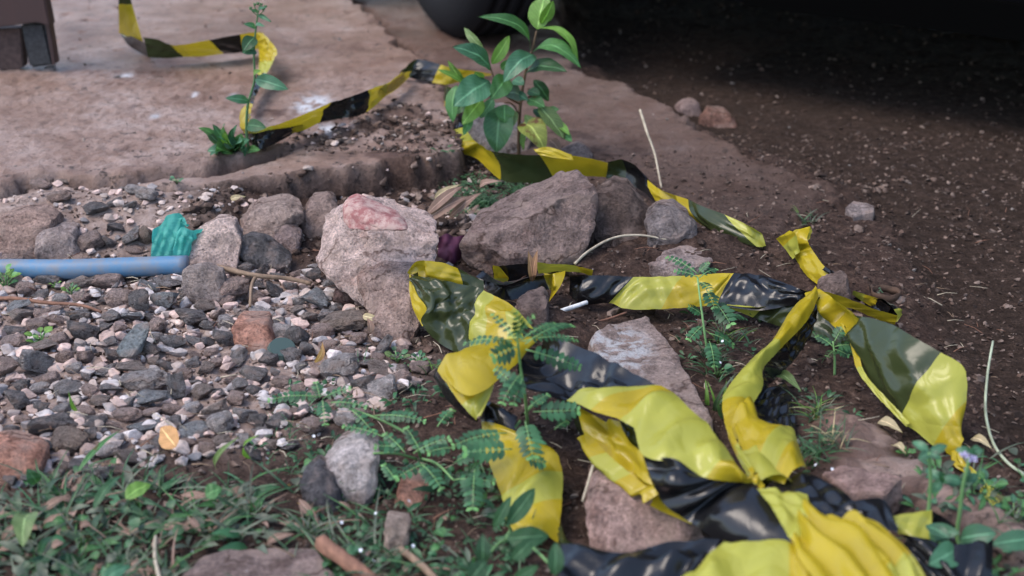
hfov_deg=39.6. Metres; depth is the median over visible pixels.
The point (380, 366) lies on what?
stone
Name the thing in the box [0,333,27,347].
stone
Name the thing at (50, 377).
gravel stone
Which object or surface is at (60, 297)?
gravel stone
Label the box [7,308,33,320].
stone
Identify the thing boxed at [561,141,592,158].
rock
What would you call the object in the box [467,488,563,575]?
weed
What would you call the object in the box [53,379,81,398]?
stone
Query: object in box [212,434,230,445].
gravel stone
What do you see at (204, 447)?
gravel stone
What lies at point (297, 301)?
gravel stone
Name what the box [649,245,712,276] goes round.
rock
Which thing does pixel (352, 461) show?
rock
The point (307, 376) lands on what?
gravel stone
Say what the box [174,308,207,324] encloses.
stone
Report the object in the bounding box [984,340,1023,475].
dry stalk
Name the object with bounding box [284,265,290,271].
gravel stone
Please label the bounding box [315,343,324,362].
dry leaf
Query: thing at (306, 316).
gravel stone
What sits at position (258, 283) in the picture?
gravel stone
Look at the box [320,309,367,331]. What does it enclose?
stone
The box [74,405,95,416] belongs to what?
gravel stone
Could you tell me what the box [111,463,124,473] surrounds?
gravel stone
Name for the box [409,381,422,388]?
gravel stone
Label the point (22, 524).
weed leaf
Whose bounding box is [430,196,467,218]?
dry leaf
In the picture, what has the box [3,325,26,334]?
stone
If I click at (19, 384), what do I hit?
gravel stone
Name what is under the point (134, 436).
gravel
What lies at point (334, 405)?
gravel stone
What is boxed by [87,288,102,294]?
gravel stone
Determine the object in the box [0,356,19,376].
gravel stone
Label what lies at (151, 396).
stone
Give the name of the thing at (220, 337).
gravel stone
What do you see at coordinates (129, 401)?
stone
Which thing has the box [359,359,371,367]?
gravel stone
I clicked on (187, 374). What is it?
gravel stone
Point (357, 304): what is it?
gravel stone
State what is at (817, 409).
grass tuft
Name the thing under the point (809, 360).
soil clods
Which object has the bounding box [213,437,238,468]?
weed leaf
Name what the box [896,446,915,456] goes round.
seedling
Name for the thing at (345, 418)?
gravel stone
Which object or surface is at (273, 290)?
stone
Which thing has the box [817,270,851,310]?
rock
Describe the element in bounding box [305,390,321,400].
gravel stone
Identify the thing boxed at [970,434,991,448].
dry leaf
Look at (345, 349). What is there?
gravel stone
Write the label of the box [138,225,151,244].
stone
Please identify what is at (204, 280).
rock
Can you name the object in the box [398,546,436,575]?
twig
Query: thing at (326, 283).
gravel stone
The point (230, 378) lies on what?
gravel stone
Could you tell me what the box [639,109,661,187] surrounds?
dry stalk
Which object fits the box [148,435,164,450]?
gravel stone
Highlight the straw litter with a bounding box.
[2,194,1006,534]
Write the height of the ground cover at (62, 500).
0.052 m
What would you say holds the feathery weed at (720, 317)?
on the ground at (582, 332)
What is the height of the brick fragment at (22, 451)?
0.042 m
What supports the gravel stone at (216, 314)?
on the ground at (582, 332)
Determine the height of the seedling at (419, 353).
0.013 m
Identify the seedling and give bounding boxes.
[0,263,21,285]
[24,326,52,342]
[61,282,79,294]
[169,176,183,183]
[384,346,410,362]
[409,350,426,360]
[433,383,452,397]
[706,360,734,377]
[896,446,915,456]
[972,468,1008,489]
[994,493,1023,517]
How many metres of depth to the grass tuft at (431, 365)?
1.39 m
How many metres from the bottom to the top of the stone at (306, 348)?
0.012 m
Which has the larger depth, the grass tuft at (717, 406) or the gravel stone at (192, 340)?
the gravel stone at (192, 340)
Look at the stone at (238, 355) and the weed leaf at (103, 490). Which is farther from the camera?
the stone at (238, 355)
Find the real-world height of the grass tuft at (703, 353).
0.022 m
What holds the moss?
on the ground at (582, 332)
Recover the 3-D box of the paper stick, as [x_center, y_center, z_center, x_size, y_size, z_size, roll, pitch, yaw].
[0.062,0.021,1.512,0.043,0.009,0.005,-12,25,-28]
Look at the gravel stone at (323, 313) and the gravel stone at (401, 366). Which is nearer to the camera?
the gravel stone at (401, 366)
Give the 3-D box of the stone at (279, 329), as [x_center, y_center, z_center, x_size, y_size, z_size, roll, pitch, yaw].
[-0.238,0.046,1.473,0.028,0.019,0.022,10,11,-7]
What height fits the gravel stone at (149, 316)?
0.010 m
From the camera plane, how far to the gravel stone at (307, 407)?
1.29 m
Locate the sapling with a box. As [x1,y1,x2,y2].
[438,0,580,154]
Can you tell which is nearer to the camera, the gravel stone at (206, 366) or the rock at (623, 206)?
the gravel stone at (206, 366)
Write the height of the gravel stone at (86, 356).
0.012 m
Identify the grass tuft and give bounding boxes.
[417,357,440,372]
[462,190,503,207]
[500,182,532,194]
[683,339,744,364]
[705,314,756,347]
[705,374,734,418]
[786,387,853,423]
[793,207,828,225]
[798,410,867,448]
[798,427,852,466]
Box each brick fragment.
[0,430,49,486]
[231,311,274,351]
[395,468,430,510]
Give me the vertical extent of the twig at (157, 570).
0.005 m
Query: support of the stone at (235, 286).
on the ground at (582, 332)
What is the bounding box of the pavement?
[0,0,849,233]
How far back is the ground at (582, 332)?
1.39 m
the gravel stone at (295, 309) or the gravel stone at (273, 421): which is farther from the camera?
the gravel stone at (295, 309)
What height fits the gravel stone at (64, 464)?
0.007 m
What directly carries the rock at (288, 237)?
on the ground at (582, 332)
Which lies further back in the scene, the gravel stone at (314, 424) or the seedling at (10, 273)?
the seedling at (10, 273)
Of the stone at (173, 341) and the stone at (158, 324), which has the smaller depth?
the stone at (173, 341)
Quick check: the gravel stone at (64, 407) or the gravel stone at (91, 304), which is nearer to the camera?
the gravel stone at (64, 407)
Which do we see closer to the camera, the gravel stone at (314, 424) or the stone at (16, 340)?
the gravel stone at (314, 424)
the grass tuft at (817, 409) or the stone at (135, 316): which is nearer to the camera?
the grass tuft at (817, 409)
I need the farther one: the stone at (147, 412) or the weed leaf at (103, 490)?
the stone at (147, 412)
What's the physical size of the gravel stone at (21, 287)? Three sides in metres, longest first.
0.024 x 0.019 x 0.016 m
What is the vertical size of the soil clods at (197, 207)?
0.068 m
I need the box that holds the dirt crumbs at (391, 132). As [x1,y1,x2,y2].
[243,98,488,170]
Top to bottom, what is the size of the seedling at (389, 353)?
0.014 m
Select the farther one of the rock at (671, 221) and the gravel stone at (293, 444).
the rock at (671, 221)
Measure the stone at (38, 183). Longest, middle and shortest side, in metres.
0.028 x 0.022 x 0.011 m
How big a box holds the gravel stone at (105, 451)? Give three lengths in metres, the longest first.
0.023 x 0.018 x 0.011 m
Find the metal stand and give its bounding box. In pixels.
[0,0,58,69]
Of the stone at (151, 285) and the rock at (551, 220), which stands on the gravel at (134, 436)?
the stone at (151, 285)
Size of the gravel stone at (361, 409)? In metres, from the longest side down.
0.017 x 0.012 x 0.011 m
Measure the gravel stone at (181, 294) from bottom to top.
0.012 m
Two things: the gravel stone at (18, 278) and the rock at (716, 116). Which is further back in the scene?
the rock at (716, 116)
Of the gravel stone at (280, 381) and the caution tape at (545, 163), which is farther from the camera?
the caution tape at (545, 163)
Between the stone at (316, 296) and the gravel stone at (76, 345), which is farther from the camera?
the stone at (316, 296)
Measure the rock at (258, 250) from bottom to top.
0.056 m
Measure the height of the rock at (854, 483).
0.043 m
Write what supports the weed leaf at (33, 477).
on the ground at (582, 332)
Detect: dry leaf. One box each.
[159,425,178,448]
[230,195,245,200]
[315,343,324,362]
[363,313,374,320]
[427,186,462,212]
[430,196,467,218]
[435,184,460,197]
[449,192,481,217]
[479,179,499,188]
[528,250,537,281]
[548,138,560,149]
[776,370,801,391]
[878,416,901,432]
[891,442,905,453]
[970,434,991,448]
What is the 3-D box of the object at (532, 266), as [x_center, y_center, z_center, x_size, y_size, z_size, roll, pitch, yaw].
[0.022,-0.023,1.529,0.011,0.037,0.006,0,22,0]
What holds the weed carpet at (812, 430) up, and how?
on the ground at (582, 332)
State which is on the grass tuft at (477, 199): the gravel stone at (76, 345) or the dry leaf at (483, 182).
the dry leaf at (483, 182)
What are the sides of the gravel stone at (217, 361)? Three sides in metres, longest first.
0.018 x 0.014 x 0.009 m
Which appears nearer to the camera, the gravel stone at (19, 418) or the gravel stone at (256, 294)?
the gravel stone at (19, 418)
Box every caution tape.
[118,0,765,246]
[407,226,999,575]
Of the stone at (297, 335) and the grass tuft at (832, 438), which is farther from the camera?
the stone at (297, 335)
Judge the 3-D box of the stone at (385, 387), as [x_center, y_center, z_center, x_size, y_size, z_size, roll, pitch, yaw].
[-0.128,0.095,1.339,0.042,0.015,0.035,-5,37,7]
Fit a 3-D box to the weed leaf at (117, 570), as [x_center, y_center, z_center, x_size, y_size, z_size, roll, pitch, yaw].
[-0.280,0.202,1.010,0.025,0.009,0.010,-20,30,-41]
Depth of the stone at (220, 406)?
1.30 m
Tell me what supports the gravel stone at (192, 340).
on the ground at (582, 332)
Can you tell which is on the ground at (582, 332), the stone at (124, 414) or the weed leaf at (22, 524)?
the stone at (124, 414)
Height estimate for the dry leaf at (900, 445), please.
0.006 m
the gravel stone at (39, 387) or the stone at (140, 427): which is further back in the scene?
the gravel stone at (39, 387)
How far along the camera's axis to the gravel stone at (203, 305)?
1.53 m
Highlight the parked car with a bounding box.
[417,0,1023,40]
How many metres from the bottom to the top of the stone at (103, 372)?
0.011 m
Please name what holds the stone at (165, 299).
on the gravel at (134, 436)
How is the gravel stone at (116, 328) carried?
on the ground at (582, 332)
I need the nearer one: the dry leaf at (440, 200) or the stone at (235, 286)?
the stone at (235, 286)
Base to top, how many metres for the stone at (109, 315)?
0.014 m
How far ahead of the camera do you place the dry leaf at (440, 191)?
1.83 m
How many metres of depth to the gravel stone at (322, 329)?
1.47 m
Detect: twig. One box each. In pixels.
[0,296,101,312]
[153,535,160,575]
[217,264,311,306]
[314,534,377,575]
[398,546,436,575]
[581,465,593,501]
[599,311,626,320]
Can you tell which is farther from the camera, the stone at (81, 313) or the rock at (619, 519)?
the stone at (81, 313)
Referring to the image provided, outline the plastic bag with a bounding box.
[151,213,202,255]
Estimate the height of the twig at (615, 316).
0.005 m
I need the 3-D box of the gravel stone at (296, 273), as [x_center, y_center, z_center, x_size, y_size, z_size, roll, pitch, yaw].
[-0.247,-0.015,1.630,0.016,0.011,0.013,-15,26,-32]
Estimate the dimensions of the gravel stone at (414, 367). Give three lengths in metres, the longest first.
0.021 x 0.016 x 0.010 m
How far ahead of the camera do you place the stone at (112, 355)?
1.42 m
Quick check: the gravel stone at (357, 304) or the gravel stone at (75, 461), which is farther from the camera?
the gravel stone at (357, 304)
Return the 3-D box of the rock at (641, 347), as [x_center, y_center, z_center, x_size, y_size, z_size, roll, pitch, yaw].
[0.131,0.093,1.358,0.078,0.044,0.243,-5,23,-13]
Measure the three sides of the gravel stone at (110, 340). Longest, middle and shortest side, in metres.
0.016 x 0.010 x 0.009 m
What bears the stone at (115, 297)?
on the gravel at (134, 436)
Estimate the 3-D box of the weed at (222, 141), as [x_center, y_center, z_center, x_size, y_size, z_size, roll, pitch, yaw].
[-0.352,-0.267,1.861,0.120,0.209,0.068,0,22,0]
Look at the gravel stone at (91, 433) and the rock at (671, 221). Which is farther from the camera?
the rock at (671, 221)
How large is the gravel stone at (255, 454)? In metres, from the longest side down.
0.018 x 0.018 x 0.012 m
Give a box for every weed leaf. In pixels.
[12,511,37,546]
[26,468,41,484]
[68,391,77,410]
[77,431,118,471]
[93,475,121,508]
[103,564,130,575]
[125,481,149,498]
[205,483,221,498]
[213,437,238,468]
[242,435,258,458]
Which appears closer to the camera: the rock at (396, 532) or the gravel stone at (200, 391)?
the rock at (396, 532)
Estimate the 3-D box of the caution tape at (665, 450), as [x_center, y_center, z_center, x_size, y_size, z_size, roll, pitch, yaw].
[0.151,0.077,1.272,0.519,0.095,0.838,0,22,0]
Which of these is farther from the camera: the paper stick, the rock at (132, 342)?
the paper stick
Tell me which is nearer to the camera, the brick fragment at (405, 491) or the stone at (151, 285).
the brick fragment at (405, 491)
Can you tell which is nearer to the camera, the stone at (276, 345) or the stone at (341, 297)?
the stone at (276, 345)
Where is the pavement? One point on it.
(108, 94)
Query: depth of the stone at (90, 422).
1.29 m
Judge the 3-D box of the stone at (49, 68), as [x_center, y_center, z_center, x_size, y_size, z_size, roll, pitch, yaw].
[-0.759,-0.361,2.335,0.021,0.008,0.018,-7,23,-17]
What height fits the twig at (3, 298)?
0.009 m
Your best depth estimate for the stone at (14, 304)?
1.53 m
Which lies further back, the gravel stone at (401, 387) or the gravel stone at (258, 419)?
the gravel stone at (401, 387)
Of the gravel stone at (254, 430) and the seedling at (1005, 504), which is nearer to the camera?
the seedling at (1005, 504)
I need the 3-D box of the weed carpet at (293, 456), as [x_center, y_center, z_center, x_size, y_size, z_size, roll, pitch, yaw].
[-0.122,0.100,1.332,0.178,0.025,0.343,13,26,30]
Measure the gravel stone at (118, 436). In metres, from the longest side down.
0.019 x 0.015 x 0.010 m
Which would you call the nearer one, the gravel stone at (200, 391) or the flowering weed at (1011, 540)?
the flowering weed at (1011, 540)
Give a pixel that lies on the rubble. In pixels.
(109, 217)
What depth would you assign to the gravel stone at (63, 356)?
1.40 m
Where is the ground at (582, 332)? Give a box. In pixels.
[0,0,1023,575]
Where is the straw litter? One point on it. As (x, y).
(418, 394)
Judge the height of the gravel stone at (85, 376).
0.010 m
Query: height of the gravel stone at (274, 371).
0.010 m
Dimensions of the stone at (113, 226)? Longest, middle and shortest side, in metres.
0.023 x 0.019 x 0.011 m
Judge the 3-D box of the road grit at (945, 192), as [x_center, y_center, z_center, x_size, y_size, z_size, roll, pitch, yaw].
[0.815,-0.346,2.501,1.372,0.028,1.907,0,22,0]
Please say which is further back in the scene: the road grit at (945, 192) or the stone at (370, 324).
the road grit at (945, 192)
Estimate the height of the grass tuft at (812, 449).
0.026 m
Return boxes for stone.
[0,253,23,258]
[0,273,23,287]
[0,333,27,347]
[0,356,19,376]
[2,475,17,485]
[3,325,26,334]
[3,390,30,409]
[3,425,19,429]
[6,297,30,311]
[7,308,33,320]
[11,379,29,390]
[14,415,31,422]
[15,281,36,295]
[18,349,54,373]
[25,317,48,331]
[27,338,57,350]
[27,413,77,434]
[29,177,51,189]
[29,381,50,393]
[31,288,48,299]
[32,275,66,286]
[33,308,50,317]
[33,401,49,410]
[40,370,60,383]
[43,65,55,71]
[45,313,65,325]
[46,190,71,201]
[46,468,65,482]
[49,305,62,310]
[49,331,69,344]
[50,426,88,455]
[51,401,73,415]
[52,293,69,301]
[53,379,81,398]
[55,179,68,184]
[55,350,73,362]
[56,460,68,469]
[63,275,92,290]
[65,309,91,319]
[65,362,82,373]
[66,320,100,339]
[68,457,88,473]
[72,291,90,301]
[73,343,87,352]
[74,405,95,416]
[76,350,94,362]
[77,230,104,251]
[80,372,90,380]
[81,383,98,397]
[82,202,109,214]
[82,414,107,428]
[83,302,95,310]
[83,450,95,459]
[84,427,96,439]
[85,466,112,478]
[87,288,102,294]
[88,395,110,406]
[91,273,124,288]
[93,362,117,376]
[95,444,120,457]
[96,295,104,302]
[99,322,112,332]
[99,383,123,393]
[101,235,117,246]
[101,309,121,321]
[103,336,116,345]
[103,348,123,361]
[104,288,131,307]
[105,421,120,429]
[106,197,121,206]
[106,222,125,231]
[108,432,124,443]
[111,324,125,331]
[111,407,141,421]
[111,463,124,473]
[112,448,138,463]
[115,360,147,372]
[118,368,168,390]
[121,225,138,244]
[121,312,142,319]
[122,200,136,209]
[122,353,140,360]
[124,184,138,193]
[124,244,143,253]
[124,396,136,406]
[126,419,159,433]
[128,288,149,309]
[135,186,158,200]
[135,389,171,403]
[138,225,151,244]
[138,279,160,292]
[140,444,153,451]
[142,340,161,353]
[142,407,161,416]
[144,313,155,320]
[147,354,160,364]
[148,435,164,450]
[149,274,163,282]
[149,317,167,332]
[149,333,163,342]
[150,292,179,307]
[152,274,180,286]
[156,359,172,370]
[157,335,186,347]
[157,414,181,429]
[161,403,181,414]
[165,372,185,399]
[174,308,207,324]
[175,368,193,379]
[178,289,183,298]
[179,420,207,437]
[180,438,195,445]
[181,401,203,412]
[184,356,199,367]
[185,334,201,344]
[188,350,201,356]
[189,379,202,383]
[190,383,214,399]
[193,299,215,310]
[197,361,214,373]
[197,441,215,453]
[198,320,216,329]
[199,398,227,417]
[201,337,214,344]
[203,347,218,356]
[206,410,233,433]
[209,308,224,320]
[209,357,222,366]
[211,388,225,395]
[212,329,232,345]
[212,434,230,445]
[216,314,234,328]
[218,295,235,306]
[219,276,250,297]
[221,264,232,275]
[224,375,237,381]
[226,390,245,405]
[229,347,247,366]
[231,308,248,317]
[231,407,257,422]
[232,377,248,389]
[236,433,248,446]
[237,262,255,271]
[239,365,267,381]
[244,446,261,460]
[245,288,265,304]
[246,384,262,394]
[248,305,276,315]
[248,413,267,426]
[251,426,268,434]
[254,280,265,287]
[256,263,268,273]
[257,350,278,364]
[262,439,277,449]
[265,411,290,429]
[266,281,282,296]
[267,337,296,360]
[269,272,284,280]
[270,367,279,375]
[271,374,291,388]
[272,323,290,337]
[273,317,284,322]
[280,347,302,362]
[280,395,301,403]
[280,440,299,450]
[283,282,296,289]
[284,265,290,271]
[285,325,309,346]
[288,407,298,420]
[289,269,304,276]
[289,384,305,393]
[290,305,305,315]
[292,296,304,304]
[294,362,308,372]
[296,404,311,411]
[298,277,313,288]
[298,342,314,353]
[299,417,325,433]
[300,287,330,308]
[301,312,318,321]
[304,267,320,279]
[304,375,321,383]
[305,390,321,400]
[309,323,335,337]
[317,309,333,320]
[318,339,339,351]
[318,352,359,381]
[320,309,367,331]
[321,279,335,287]
[327,386,341,397]
[328,303,342,310]
[330,398,347,408]
[332,287,354,304]
[333,345,355,352]
[333,412,357,426]
[349,332,367,344]
[349,372,376,388]
[351,407,367,418]
[354,301,365,309]
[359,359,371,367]
[360,326,371,333]
[361,374,397,399]
[367,318,373,332]
[368,359,393,375]
[370,352,385,359]
[374,334,392,352]
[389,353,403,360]
[393,368,411,381]
[396,345,408,354]
[396,364,408,369]
[396,384,407,391]
[409,360,429,373]
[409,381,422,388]
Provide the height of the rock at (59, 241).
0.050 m
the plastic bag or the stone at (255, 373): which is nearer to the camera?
the stone at (255, 373)
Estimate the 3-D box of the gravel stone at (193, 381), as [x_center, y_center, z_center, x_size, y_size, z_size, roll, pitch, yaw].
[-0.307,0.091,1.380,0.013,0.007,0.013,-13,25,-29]
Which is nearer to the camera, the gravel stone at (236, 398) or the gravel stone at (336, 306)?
the gravel stone at (236, 398)
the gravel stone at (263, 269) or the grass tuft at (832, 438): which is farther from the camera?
the gravel stone at (263, 269)
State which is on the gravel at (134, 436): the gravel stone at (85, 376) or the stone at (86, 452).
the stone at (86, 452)
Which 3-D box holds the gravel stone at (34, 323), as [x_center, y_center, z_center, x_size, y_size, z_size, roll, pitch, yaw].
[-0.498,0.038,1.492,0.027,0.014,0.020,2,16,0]
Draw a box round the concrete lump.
[356,260,420,342]
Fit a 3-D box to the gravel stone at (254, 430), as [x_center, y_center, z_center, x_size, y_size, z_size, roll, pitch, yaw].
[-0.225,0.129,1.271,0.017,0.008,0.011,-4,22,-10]
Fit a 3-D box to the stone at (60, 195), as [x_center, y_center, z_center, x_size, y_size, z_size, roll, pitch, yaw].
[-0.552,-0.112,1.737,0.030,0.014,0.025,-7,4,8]
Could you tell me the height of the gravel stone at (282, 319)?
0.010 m
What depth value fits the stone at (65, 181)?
1.80 m
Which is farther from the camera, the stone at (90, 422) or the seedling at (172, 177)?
the seedling at (172, 177)
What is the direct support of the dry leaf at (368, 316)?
on the concrete lump
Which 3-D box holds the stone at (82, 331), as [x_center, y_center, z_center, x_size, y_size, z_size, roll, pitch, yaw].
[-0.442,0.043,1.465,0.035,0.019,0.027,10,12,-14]
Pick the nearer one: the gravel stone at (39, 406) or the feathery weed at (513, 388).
the feathery weed at (513, 388)
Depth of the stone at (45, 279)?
1.60 m
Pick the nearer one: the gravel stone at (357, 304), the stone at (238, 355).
the stone at (238, 355)
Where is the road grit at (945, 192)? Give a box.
[572,0,1023,267]
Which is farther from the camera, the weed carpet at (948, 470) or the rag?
the rag
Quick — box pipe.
[0,255,189,279]
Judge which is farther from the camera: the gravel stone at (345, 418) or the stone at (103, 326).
the stone at (103, 326)
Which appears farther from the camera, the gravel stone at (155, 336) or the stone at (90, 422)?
the gravel stone at (155, 336)
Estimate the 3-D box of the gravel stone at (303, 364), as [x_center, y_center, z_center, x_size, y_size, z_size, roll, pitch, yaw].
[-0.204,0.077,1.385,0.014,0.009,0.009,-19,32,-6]
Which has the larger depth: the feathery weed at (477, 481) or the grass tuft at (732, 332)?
the grass tuft at (732, 332)
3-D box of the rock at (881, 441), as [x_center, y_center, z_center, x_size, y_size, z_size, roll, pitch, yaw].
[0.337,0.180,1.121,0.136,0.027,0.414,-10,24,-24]
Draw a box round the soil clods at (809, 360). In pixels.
[401,160,1023,572]
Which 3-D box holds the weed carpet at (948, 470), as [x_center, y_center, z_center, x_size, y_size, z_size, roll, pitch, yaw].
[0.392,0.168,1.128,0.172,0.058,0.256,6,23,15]
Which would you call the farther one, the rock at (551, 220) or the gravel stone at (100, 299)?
the rock at (551, 220)
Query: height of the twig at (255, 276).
0.023 m
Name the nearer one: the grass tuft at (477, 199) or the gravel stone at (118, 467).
the gravel stone at (118, 467)
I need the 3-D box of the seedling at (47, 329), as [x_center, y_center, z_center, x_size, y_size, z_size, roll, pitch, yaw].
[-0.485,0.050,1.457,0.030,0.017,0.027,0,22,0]
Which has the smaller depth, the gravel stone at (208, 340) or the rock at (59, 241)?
the gravel stone at (208, 340)
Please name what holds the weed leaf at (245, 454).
on the ground at (582, 332)
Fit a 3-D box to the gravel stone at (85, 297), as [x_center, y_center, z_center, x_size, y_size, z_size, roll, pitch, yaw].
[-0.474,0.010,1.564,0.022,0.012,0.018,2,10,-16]
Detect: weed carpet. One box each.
[249,347,461,474]
[281,445,547,575]
[674,287,882,472]
[899,442,1023,575]
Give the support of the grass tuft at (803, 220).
on the ground at (582, 332)
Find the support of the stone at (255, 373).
on the ground at (582, 332)
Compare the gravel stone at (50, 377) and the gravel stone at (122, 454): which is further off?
the gravel stone at (50, 377)
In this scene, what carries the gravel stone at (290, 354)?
on the gravel at (134, 436)
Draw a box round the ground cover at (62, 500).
[0,448,497,575]
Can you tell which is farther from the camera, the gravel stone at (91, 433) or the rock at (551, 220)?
the rock at (551, 220)
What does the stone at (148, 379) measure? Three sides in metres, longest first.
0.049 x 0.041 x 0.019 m
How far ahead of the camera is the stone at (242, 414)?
1.29 m
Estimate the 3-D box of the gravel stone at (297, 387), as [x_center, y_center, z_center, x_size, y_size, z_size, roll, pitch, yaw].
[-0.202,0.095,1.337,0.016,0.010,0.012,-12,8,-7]
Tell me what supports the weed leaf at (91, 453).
on the ground cover at (62, 500)
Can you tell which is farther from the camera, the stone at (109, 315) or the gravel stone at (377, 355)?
the stone at (109, 315)
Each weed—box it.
[199,2,287,155]
[267,381,495,510]
[451,310,581,470]
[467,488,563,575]
[665,256,747,367]
[812,326,851,375]
[912,441,1023,567]
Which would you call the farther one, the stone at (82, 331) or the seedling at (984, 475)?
the stone at (82, 331)
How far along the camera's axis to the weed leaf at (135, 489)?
1.12 m
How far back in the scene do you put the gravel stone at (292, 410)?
1.29 m
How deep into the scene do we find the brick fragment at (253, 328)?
1.45 m
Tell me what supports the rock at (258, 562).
on the ground at (582, 332)
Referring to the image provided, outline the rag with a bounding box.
[438,234,463,263]
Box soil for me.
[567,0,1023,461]
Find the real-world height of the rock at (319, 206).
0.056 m
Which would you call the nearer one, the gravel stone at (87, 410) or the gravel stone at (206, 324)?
the gravel stone at (87, 410)
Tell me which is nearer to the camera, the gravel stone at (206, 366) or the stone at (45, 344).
the gravel stone at (206, 366)
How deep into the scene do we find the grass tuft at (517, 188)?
1.88 m
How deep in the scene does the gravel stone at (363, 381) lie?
1.34 m
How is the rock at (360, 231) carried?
on the ground at (582, 332)
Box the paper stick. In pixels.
[561,300,587,311]
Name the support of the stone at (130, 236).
on the ground at (582, 332)
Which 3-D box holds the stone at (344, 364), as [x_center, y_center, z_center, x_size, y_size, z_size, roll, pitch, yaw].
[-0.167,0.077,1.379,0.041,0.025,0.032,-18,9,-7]
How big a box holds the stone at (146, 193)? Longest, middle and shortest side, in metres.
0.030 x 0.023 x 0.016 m
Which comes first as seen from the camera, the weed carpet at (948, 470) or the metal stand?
the weed carpet at (948, 470)
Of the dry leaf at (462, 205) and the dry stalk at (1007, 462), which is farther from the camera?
the dry leaf at (462, 205)
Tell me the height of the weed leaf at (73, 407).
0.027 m
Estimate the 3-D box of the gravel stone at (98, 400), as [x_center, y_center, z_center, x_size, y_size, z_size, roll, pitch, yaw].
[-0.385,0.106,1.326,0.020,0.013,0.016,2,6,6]
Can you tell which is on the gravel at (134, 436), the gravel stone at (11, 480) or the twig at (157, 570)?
the gravel stone at (11, 480)
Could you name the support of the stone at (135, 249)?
on the ground at (582, 332)
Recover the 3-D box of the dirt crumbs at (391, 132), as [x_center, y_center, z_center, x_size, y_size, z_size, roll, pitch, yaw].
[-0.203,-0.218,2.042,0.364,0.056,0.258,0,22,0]
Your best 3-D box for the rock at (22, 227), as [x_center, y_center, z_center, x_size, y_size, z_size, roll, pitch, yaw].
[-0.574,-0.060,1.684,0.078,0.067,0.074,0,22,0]
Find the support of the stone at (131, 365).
on the ground at (582, 332)
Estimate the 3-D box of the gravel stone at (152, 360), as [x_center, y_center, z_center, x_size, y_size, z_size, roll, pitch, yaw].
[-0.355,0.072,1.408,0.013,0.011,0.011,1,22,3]
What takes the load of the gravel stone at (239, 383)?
on the ground at (582, 332)
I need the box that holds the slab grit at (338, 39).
[6,0,668,174]
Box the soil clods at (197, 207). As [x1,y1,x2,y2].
[182,115,514,254]
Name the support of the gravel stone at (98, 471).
on the ground at (582, 332)
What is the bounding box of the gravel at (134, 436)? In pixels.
[0,252,431,488]
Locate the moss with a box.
[430,145,528,216]
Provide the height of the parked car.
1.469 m
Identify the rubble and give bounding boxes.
[0,106,474,338]
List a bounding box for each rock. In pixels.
[0,204,63,258]
[34,221,81,258]
[116,322,149,357]
[181,262,226,303]
[182,548,333,575]
[188,214,242,275]
[240,193,304,236]
[240,231,292,272]
[273,224,302,253]
[299,455,342,513]
[300,191,337,237]
[316,194,438,306]
[325,430,379,505]
[383,511,410,556]
[459,169,597,273]
[468,103,530,153]
[516,286,549,330]
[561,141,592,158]
[585,470,704,552]
[588,316,712,430]
[592,176,648,247]
[644,199,696,246]
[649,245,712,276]
[674,98,700,116]
[699,106,736,127]
[804,406,1023,575]
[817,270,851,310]
[822,466,902,513]
[845,201,874,220]
[871,284,900,302]
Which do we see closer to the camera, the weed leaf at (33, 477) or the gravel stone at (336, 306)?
the weed leaf at (33, 477)
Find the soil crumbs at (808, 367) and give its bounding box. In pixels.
[0,105,1023,575]
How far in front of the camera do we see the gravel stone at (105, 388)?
1.35 m
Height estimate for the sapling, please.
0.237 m
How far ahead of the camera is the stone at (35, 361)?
1.39 m
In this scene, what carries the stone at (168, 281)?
on the ground at (582, 332)
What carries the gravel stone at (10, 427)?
on the ground at (582, 332)
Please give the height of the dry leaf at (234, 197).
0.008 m
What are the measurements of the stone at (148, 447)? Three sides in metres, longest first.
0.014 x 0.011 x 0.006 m
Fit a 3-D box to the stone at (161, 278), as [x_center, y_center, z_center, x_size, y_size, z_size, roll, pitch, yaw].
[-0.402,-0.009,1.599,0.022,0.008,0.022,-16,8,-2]
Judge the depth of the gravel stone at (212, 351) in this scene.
1.42 m
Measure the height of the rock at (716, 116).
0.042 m
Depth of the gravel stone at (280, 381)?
1.35 m
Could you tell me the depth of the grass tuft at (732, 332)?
1.47 m
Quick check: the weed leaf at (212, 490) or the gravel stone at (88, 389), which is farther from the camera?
the gravel stone at (88, 389)
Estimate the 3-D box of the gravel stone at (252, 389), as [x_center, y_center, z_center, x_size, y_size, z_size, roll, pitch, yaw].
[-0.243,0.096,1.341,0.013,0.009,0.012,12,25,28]
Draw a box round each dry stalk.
[574,234,666,264]
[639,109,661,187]
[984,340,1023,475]
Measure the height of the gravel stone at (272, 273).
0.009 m
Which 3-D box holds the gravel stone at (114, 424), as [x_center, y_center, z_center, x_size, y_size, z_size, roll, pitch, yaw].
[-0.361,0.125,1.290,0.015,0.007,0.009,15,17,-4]
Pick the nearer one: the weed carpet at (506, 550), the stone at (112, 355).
the weed carpet at (506, 550)
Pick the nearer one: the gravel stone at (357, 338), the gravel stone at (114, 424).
the gravel stone at (114, 424)
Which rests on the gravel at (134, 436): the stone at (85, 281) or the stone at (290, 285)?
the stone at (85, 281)
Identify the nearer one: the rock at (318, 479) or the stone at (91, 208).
the rock at (318, 479)
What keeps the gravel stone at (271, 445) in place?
on the gravel at (134, 436)

